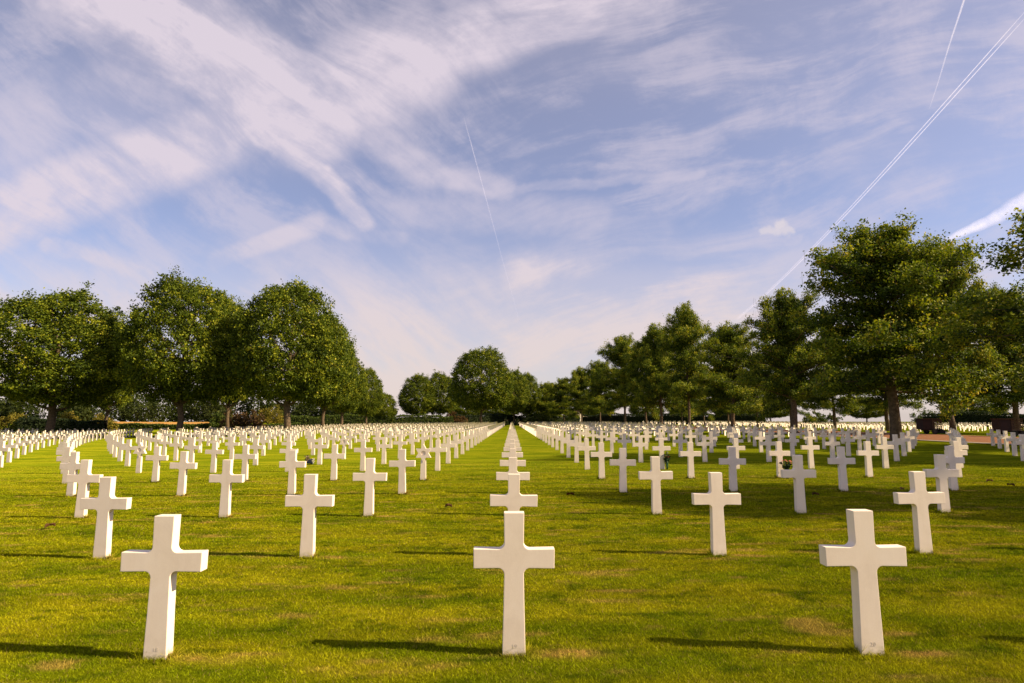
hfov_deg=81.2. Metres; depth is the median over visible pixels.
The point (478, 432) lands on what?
marble cross
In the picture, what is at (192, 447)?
marble cross
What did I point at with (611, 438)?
marble cross
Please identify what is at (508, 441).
marble cross
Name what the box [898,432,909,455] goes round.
marble cross
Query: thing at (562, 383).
oak tree
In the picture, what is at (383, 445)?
marble cross
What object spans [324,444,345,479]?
marble cross
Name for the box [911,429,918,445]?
marble cross
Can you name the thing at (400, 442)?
marble cross
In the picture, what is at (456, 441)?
marble cross
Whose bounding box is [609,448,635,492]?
marble cross
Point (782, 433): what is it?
marble cross
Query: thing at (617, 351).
oak tree
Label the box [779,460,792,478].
flower vase
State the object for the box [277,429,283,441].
marble cross
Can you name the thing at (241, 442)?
marble cross
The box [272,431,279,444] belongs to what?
marble cross
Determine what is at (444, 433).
marble cross
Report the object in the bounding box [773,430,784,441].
marble cross
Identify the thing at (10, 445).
marble cross
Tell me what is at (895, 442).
marble cross
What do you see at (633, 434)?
marble cross
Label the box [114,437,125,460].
marble cross
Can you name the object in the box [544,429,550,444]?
marble cross
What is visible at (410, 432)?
marble cross
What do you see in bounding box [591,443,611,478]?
marble cross
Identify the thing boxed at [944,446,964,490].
marble cross
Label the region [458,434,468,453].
marble cross
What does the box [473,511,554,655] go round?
marble cross
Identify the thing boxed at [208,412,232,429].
shrub
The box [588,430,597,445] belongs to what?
marble cross
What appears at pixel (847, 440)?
marble cross
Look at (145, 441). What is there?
marble cross
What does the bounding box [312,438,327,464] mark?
marble cross
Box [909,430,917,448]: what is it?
marble cross
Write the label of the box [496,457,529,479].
marble cross
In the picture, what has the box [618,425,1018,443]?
path
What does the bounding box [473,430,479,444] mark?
marble cross
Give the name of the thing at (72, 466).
marble cross
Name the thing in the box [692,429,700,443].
marble cross
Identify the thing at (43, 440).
marble cross
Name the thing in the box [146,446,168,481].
marble cross
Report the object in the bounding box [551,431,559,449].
marble cross
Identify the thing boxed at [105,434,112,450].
marble cross
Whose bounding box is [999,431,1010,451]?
marble cross
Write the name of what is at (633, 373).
oak tree
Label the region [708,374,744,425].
oak tree
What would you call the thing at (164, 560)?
marble cross
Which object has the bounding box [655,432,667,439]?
marble cross
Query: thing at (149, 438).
marble cross
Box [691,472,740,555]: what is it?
marble cross
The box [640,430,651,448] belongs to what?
marble cross
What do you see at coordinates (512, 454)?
marble cross
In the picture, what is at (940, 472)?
marble cross
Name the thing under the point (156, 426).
hedge
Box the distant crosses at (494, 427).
[0,421,1023,446]
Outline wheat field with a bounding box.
[113,422,208,424]
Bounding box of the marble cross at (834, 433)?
[829,429,838,445]
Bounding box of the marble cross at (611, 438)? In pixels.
[605,432,617,452]
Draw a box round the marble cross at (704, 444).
[696,435,711,461]
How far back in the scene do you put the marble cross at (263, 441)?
31.04 m
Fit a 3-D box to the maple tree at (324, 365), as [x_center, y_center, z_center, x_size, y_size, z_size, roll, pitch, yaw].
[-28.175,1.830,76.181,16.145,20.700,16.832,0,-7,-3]
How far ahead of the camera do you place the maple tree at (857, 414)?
186.16 m
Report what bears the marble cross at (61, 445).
on the lawn at (486, 452)
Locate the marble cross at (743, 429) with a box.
[740,426,746,438]
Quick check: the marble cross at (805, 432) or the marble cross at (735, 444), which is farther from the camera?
the marble cross at (805, 432)
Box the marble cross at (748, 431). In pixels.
[744,427,752,441]
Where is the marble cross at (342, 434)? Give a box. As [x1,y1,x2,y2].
[338,430,346,438]
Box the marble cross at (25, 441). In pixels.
[20,436,30,454]
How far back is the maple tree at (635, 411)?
201.14 m
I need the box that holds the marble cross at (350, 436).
[345,431,355,448]
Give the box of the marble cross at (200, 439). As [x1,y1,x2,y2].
[195,434,205,452]
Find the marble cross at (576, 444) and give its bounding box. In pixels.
[569,436,583,462]
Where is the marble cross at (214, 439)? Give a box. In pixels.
[208,435,220,442]
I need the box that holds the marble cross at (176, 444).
[169,437,183,460]
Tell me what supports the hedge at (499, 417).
on the lawn at (486, 452)
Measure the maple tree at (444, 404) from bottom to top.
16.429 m
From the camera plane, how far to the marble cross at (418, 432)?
47.57 m
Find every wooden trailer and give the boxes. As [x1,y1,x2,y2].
[915,418,948,433]
[991,419,1023,435]
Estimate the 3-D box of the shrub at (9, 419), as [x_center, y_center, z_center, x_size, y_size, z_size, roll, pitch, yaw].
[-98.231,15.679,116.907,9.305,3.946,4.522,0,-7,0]
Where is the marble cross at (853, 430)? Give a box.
[850,427,857,439]
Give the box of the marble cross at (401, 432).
[397,430,405,445]
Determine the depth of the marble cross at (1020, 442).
24.46 m
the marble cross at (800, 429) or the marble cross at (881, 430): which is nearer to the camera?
the marble cross at (881, 430)
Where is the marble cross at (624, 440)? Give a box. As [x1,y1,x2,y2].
[617,434,630,456]
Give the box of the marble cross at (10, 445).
[5,439,17,461]
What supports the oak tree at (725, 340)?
on the lawn at (486, 452)
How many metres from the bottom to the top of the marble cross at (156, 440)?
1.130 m
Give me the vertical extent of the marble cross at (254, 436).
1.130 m
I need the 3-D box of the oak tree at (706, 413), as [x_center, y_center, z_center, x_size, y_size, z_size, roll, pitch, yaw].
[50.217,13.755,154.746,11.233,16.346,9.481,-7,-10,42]
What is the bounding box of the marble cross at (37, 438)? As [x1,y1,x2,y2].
[34,434,42,449]
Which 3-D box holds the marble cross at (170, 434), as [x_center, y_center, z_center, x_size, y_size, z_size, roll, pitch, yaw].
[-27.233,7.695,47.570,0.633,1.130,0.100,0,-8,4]
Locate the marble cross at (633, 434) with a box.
[628,430,638,446]
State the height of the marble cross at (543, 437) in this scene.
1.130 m
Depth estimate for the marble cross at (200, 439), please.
34.35 m
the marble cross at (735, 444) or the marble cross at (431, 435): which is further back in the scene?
the marble cross at (431, 435)
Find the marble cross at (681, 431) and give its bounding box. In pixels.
[677,428,685,438]
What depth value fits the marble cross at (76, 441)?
44.24 m
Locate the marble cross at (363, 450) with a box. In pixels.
[354,440,371,470]
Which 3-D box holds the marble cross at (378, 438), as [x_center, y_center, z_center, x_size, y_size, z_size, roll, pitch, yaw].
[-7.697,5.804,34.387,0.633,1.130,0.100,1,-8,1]
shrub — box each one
[0,411,26,430]
[2,414,39,431]
[57,411,81,421]
[92,412,118,430]
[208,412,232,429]
[218,409,266,431]
[252,405,283,423]
[446,410,467,422]
[526,412,559,422]
[802,410,842,426]
[909,409,960,422]
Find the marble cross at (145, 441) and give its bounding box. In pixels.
[141,433,147,445]
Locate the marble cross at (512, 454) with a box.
[500,449,525,465]
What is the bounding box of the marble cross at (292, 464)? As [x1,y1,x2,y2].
[279,450,305,494]
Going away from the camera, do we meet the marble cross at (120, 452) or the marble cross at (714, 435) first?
the marble cross at (120, 452)
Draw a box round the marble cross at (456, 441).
[450,435,462,457]
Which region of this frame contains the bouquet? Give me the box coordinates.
[304,455,314,463]
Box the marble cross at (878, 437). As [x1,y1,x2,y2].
[876,428,882,443]
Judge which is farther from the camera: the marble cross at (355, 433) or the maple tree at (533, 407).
the maple tree at (533, 407)
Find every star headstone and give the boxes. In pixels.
[133,442,146,472]
[339,436,348,458]
[416,444,430,479]
[819,430,827,448]
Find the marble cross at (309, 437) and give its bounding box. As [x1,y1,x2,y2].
[305,432,315,448]
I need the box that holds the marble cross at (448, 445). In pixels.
[441,437,455,463]
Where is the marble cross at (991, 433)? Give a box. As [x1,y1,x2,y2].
[986,429,996,445]
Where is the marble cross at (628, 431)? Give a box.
[625,427,631,438]
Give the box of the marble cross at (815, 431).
[811,427,819,441]
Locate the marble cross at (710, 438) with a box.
[706,432,716,452]
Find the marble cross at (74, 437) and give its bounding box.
[72,433,78,448]
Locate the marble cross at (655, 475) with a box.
[638,456,672,514]
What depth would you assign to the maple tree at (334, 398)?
98.87 m
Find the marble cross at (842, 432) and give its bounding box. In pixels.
[838,428,846,443]
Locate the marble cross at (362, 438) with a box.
[357,434,368,441]
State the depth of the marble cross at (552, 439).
37.66 m
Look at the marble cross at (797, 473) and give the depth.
11.25 m
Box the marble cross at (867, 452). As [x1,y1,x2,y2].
[856,441,878,476]
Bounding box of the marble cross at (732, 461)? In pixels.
[719,447,745,490]
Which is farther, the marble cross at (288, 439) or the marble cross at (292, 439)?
the marble cross at (292, 439)
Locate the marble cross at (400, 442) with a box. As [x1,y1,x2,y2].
[393,435,406,458]
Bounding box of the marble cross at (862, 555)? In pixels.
[819,509,906,655]
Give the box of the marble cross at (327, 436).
[323,431,331,446]
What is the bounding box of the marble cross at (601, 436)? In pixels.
[596,431,606,442]
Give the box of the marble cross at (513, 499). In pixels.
[490,474,536,510]
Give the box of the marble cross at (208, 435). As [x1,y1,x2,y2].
[204,431,212,445]
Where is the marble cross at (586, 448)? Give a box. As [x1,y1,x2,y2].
[578,438,595,468]
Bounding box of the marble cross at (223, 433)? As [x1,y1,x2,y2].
[220,430,226,442]
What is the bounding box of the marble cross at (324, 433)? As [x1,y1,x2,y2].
[320,429,326,442]
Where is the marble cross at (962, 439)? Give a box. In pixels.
[951,432,965,440]
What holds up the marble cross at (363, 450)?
on the lawn at (486, 452)
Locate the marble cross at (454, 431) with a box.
[451,428,457,439]
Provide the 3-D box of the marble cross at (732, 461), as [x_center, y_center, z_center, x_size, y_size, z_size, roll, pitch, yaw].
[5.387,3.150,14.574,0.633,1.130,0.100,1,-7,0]
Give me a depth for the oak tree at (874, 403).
83.86 m
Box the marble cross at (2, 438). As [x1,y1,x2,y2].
[0,434,6,440]
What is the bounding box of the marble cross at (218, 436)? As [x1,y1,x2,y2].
[216,432,222,447]
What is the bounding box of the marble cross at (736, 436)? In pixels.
[729,433,742,442]
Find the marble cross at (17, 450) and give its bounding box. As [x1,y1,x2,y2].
[13,438,24,457]
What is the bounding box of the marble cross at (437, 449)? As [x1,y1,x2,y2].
[429,440,446,470]
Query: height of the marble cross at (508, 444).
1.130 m
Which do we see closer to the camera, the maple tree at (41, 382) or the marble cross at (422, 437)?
the marble cross at (422, 437)
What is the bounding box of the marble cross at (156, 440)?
[151,434,161,445]
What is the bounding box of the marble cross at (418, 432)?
[414,428,421,436]
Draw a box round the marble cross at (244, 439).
[239,433,250,451]
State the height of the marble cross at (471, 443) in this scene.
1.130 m
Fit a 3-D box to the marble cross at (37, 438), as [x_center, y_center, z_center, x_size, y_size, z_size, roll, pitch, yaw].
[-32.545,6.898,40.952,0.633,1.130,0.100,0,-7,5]
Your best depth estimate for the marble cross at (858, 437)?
31.07 m
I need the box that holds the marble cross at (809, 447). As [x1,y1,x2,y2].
[800,438,819,467]
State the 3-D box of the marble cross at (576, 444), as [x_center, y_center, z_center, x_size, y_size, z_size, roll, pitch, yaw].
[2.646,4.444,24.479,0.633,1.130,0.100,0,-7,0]
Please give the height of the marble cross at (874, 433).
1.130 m
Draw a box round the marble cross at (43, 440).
[40,433,47,447]
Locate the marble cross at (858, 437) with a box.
[853,431,865,450]
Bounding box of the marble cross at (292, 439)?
[284,433,294,440]
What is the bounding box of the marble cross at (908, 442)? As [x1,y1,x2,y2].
[905,431,914,451]
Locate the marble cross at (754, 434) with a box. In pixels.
[749,429,757,445]
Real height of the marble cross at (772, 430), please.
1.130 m
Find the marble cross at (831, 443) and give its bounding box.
[824,435,839,457]
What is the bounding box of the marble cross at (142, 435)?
[138,432,143,443]
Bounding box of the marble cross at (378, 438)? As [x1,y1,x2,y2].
[373,432,381,450]
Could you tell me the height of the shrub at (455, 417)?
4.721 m
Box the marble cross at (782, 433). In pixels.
[781,428,786,441]
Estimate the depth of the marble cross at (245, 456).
17.84 m
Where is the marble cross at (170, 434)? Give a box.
[166,431,173,444]
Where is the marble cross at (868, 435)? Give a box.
[862,430,873,440]
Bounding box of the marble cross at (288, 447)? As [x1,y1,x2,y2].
[279,441,297,471]
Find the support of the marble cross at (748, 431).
on the lawn at (486, 452)
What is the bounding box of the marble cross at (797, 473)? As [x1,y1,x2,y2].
[780,455,815,513]
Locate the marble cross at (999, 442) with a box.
[993,430,1002,447]
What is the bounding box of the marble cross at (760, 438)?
[754,431,764,451]
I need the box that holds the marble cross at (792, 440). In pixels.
[785,433,798,455]
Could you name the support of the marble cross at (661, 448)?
on the lawn at (486, 452)
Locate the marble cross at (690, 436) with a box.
[685,430,695,441]
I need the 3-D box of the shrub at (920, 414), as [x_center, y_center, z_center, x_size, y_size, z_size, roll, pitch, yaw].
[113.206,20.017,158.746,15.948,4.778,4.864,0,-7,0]
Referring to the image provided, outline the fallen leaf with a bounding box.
[45,523,55,527]
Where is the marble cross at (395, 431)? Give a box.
[392,428,399,440]
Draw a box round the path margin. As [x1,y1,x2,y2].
[720,430,1010,444]
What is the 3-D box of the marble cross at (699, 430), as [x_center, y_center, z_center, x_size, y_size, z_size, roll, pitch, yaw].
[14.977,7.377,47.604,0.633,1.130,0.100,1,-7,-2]
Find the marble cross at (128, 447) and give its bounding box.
[120,440,134,465]
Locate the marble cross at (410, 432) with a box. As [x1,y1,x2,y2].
[406,429,414,443]
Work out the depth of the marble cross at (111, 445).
34.32 m
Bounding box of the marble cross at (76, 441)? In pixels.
[75,433,80,446]
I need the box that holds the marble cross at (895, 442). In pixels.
[887,434,903,460]
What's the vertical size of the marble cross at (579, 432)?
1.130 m
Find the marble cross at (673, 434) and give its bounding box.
[669,429,677,446]
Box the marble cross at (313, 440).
[307,434,317,454]
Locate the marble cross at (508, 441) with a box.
[506,434,518,442]
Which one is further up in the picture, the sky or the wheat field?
the sky
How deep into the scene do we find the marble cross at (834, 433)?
37.68 m
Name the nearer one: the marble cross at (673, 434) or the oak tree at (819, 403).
the marble cross at (673, 434)
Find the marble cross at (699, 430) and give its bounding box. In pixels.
[698,427,703,440]
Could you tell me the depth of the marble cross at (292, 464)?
14.54 m
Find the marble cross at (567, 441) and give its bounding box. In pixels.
[562,434,573,457]
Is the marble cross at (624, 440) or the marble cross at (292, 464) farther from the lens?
the marble cross at (624, 440)
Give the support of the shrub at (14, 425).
on the lawn at (486, 452)
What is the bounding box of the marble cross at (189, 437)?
[185,433,194,449]
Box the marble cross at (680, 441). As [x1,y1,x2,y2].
[673,434,686,456]
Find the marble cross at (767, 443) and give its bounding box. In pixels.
[760,435,774,461]
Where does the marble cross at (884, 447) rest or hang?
on the lawn at (486, 452)
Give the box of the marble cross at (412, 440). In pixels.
[407,434,418,453]
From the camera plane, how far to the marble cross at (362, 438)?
31.07 m
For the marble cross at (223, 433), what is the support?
on the lawn at (486, 452)
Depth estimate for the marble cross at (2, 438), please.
40.93 m
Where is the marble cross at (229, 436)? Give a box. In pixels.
[224,433,231,449]
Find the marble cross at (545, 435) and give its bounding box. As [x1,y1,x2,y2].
[542,428,547,442]
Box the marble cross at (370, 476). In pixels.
[353,458,386,515]
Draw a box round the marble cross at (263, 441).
[259,434,269,455]
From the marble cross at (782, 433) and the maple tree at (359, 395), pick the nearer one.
the marble cross at (782, 433)
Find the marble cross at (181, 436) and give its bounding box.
[177,432,186,447]
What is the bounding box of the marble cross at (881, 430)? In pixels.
[880,427,885,436]
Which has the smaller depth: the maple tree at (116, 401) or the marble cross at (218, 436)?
the marble cross at (218, 436)
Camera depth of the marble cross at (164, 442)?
31.04 m
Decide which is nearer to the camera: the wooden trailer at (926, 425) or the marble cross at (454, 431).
the marble cross at (454, 431)
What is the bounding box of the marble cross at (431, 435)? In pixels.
[426,431,435,447]
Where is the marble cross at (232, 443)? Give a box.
[225,436,239,459]
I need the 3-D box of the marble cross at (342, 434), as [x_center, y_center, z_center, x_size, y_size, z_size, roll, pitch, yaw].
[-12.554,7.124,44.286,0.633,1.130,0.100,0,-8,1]
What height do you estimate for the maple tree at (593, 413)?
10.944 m
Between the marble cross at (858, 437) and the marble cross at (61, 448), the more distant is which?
the marble cross at (858, 437)
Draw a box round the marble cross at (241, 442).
[237,431,243,445]
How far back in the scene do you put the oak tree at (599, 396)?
148.12 m
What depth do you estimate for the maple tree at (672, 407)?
200.48 m
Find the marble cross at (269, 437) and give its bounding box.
[266,432,274,448]
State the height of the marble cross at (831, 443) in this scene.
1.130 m
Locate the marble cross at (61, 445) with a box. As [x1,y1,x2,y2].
[58,438,72,446]
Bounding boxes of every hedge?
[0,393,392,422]
[17,417,107,432]
[112,422,300,429]
[280,413,453,427]
[454,412,579,424]
[582,412,765,424]
[922,410,1023,426]
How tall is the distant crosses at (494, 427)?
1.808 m
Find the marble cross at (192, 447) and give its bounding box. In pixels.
[184,439,200,462]
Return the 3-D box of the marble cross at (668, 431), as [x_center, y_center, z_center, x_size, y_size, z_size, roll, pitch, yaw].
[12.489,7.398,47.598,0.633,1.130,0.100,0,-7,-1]
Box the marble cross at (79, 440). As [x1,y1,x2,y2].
[77,432,83,445]
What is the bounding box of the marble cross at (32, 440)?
[27,435,36,451]
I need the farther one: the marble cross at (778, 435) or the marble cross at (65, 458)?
the marble cross at (778, 435)
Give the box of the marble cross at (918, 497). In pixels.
[893,471,944,553]
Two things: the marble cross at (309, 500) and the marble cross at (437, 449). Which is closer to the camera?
the marble cross at (309, 500)
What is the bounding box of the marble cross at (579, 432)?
[576,428,583,442]
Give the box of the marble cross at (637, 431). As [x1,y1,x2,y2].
[635,427,641,440]
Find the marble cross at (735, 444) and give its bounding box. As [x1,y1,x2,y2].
[726,438,744,468]
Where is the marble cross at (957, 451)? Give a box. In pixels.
[944,441,967,476]
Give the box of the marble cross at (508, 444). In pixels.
[505,436,519,446]
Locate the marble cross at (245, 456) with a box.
[234,445,256,480]
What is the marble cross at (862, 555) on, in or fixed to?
on the lawn at (486, 452)
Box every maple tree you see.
[0,279,136,436]
[80,316,135,422]
[106,265,253,434]
[196,290,262,430]
[217,275,360,434]
[297,317,360,426]
[328,351,369,429]
[354,367,386,424]
[372,392,398,418]
[397,373,437,416]
[423,369,456,415]
[446,345,516,425]
[446,405,485,415]
[485,404,518,415]
[501,366,532,422]
[514,371,542,414]
[577,409,615,415]
[628,404,664,416]
[667,402,707,415]
[753,403,789,420]
[845,396,888,422]
[937,393,1009,413]
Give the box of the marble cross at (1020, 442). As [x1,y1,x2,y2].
[1014,434,1023,460]
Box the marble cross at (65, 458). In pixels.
[56,447,79,483]
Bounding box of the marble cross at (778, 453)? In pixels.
[768,442,789,476]
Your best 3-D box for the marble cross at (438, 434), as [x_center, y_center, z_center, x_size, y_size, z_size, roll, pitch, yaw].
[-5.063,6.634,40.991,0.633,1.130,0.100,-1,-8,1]
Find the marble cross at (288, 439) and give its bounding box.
[281,436,295,459]
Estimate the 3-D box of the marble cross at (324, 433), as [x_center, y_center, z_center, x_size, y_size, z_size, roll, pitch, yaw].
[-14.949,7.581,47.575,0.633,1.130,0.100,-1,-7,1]
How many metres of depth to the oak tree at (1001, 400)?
67.29 m
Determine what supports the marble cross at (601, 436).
on the lawn at (486, 452)
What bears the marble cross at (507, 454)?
on the lawn at (486, 452)
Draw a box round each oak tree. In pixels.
[535,381,562,417]
[544,378,579,421]
[559,366,595,421]
[578,359,616,421]
[588,332,651,421]
[617,334,666,423]
[624,322,694,423]
[654,300,717,422]
[667,372,697,422]
[690,320,768,429]
[690,368,714,424]
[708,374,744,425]
[718,284,836,432]
[728,351,780,426]
[761,361,817,427]
[777,207,1013,440]
[799,337,865,428]
[838,326,926,430]
[895,233,1012,429]
[920,207,1023,399]
[938,280,1023,428]
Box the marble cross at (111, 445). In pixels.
[106,435,114,453]
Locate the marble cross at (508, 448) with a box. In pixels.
[503,439,520,450]
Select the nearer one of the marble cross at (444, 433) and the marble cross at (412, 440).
the marble cross at (412, 440)
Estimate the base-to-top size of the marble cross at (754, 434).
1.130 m
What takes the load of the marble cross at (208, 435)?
on the lawn at (486, 452)
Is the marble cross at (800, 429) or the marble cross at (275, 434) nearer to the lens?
the marble cross at (275, 434)
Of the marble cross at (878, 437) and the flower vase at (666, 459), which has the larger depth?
the marble cross at (878, 437)
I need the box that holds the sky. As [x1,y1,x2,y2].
[0,0,1023,421]
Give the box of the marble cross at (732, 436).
[729,430,740,437]
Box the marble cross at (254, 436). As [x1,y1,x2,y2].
[250,431,259,444]
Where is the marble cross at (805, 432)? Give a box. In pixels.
[801,428,807,443]
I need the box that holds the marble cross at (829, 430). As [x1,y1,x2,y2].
[825,426,831,438]
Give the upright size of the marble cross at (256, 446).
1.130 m
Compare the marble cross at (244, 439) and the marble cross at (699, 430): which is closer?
the marble cross at (244, 439)
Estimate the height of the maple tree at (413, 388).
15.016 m
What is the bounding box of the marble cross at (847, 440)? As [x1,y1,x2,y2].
[840,433,854,455]
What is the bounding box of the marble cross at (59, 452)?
[56,443,75,473]
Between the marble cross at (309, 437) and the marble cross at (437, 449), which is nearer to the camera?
the marble cross at (437, 449)
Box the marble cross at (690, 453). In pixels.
[679,442,700,477]
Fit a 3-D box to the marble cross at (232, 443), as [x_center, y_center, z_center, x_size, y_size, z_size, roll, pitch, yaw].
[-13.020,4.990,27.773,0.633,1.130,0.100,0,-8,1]
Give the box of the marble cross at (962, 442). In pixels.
[950,434,966,455]
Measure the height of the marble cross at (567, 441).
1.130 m
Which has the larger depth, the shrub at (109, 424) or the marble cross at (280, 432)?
the shrub at (109, 424)
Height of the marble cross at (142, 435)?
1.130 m
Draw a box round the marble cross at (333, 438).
[328,433,339,443]
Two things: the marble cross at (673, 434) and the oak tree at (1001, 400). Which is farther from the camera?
the oak tree at (1001, 400)
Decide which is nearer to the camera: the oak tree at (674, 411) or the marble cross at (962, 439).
the marble cross at (962, 439)
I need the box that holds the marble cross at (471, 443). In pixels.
[469,431,476,447]
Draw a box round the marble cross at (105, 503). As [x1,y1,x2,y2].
[80,477,131,558]
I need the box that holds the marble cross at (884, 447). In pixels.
[875,437,893,467]
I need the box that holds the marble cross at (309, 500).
[285,474,334,557]
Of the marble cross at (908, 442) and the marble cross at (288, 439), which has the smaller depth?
the marble cross at (288, 439)
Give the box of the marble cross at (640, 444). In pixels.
[633,436,647,461]
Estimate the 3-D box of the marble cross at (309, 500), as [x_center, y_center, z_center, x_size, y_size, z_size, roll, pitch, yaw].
[-2.708,2.348,7.970,0.633,1.130,0.100,0,-8,0]
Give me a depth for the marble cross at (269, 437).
37.65 m
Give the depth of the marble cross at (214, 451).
21.14 m
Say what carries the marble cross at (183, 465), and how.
on the lawn at (486, 452)
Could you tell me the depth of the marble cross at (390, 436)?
37.65 m
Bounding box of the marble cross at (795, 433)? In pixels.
[792,429,799,445]
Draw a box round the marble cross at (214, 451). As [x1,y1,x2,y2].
[205,442,223,472]
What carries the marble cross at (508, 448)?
on the lawn at (486, 452)
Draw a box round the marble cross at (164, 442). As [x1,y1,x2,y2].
[159,436,171,454]
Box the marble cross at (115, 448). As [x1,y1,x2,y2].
[109,436,118,456]
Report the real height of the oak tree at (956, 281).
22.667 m
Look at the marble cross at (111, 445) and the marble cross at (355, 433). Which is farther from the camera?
the marble cross at (355, 433)
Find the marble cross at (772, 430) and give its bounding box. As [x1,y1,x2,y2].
[771,426,775,438]
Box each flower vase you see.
[662,451,670,468]
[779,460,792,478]
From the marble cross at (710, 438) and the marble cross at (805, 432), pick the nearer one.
the marble cross at (710, 438)
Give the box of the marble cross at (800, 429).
[797,426,803,438]
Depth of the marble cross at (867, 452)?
17.86 m
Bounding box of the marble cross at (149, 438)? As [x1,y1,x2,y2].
[145,433,154,450]
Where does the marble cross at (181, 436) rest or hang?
on the lawn at (486, 452)
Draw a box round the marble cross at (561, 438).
[556,432,566,452]
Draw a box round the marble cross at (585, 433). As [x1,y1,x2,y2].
[581,429,590,437]
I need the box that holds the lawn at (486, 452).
[0,422,1023,682]
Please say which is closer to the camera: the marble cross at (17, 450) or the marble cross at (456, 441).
the marble cross at (456, 441)
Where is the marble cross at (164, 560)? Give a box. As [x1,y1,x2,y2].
[120,514,207,659]
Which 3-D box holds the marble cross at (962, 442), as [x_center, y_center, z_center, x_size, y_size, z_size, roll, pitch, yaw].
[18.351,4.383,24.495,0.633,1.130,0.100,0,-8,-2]
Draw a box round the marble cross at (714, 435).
[712,429,718,445]
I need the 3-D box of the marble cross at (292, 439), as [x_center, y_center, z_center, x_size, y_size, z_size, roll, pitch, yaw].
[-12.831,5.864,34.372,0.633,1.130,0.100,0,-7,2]
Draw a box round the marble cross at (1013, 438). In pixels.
[1006,432,1018,455]
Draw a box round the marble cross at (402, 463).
[389,449,415,493]
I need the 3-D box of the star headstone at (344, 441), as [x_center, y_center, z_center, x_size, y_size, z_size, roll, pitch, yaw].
[-7.814,4.961,27.773,0.454,1.122,0.100,0,-7,1]
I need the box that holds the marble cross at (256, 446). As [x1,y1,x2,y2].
[249,439,263,464]
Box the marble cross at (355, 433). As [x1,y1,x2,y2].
[352,429,359,442]
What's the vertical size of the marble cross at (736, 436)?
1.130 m
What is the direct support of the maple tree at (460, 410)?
on the lawn at (486, 452)
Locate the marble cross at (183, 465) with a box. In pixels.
[170,451,197,495]
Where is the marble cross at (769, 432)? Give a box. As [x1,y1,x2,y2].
[765,428,774,441]
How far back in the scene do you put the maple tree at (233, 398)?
96.03 m
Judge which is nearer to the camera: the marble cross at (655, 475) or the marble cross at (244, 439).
the marble cross at (655, 475)
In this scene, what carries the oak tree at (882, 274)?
on the lawn at (486, 452)
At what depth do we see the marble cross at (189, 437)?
37.65 m
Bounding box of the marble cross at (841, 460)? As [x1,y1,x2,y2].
[827,446,855,490]
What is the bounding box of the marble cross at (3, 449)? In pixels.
[0,441,9,467]
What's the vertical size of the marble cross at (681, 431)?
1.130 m
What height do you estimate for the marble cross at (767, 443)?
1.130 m
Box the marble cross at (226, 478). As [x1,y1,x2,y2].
[209,460,244,517]
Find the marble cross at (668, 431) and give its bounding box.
[664,427,671,440]
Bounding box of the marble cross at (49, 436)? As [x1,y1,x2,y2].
[46,433,53,445]
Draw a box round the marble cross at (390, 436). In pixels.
[386,431,395,443]
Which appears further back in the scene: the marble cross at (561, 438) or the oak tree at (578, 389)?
the oak tree at (578, 389)
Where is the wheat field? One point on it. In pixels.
(169, 423)
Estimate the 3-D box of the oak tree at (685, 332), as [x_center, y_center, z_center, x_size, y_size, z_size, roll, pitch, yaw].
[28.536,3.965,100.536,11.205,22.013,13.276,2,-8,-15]
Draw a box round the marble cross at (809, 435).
[803,431,815,439]
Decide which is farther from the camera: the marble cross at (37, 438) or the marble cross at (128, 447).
the marble cross at (37, 438)
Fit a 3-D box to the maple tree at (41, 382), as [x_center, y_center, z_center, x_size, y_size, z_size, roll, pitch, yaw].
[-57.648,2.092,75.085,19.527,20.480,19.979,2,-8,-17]
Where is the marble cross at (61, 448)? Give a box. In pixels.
[57,440,73,462]
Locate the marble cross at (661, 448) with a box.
[652,438,670,468]
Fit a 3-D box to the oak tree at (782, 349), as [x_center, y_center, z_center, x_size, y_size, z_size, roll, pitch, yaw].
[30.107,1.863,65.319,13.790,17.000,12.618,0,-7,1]
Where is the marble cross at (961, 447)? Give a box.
[949,437,967,467]
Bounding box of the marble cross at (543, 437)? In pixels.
[539,428,544,440]
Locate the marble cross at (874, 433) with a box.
[869,429,878,445]
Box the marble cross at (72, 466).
[60,452,79,495]
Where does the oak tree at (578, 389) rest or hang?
on the lawn at (486, 452)
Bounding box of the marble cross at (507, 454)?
[502,443,522,456]
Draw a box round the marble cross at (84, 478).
[66,460,102,518]
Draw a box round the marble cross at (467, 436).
[464,431,472,449]
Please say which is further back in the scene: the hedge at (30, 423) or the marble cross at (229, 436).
the hedge at (30, 423)
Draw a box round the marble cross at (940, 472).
[923,454,958,511]
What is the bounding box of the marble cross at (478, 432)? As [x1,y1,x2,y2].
[477,429,481,442]
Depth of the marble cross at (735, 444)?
21.16 m
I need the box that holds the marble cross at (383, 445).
[376,437,391,463]
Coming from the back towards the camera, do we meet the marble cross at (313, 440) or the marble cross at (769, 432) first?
the marble cross at (769, 432)
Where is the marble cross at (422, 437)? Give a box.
[417,432,428,447]
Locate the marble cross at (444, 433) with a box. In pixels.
[440,429,448,443]
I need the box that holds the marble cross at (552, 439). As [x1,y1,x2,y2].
[547,430,554,446]
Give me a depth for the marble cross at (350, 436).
37.65 m
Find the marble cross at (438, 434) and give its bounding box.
[434,430,442,439]
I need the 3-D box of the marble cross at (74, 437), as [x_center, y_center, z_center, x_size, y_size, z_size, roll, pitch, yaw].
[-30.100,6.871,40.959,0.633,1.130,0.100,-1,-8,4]
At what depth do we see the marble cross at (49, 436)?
47.53 m
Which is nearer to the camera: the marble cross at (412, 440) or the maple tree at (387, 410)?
the marble cross at (412, 440)

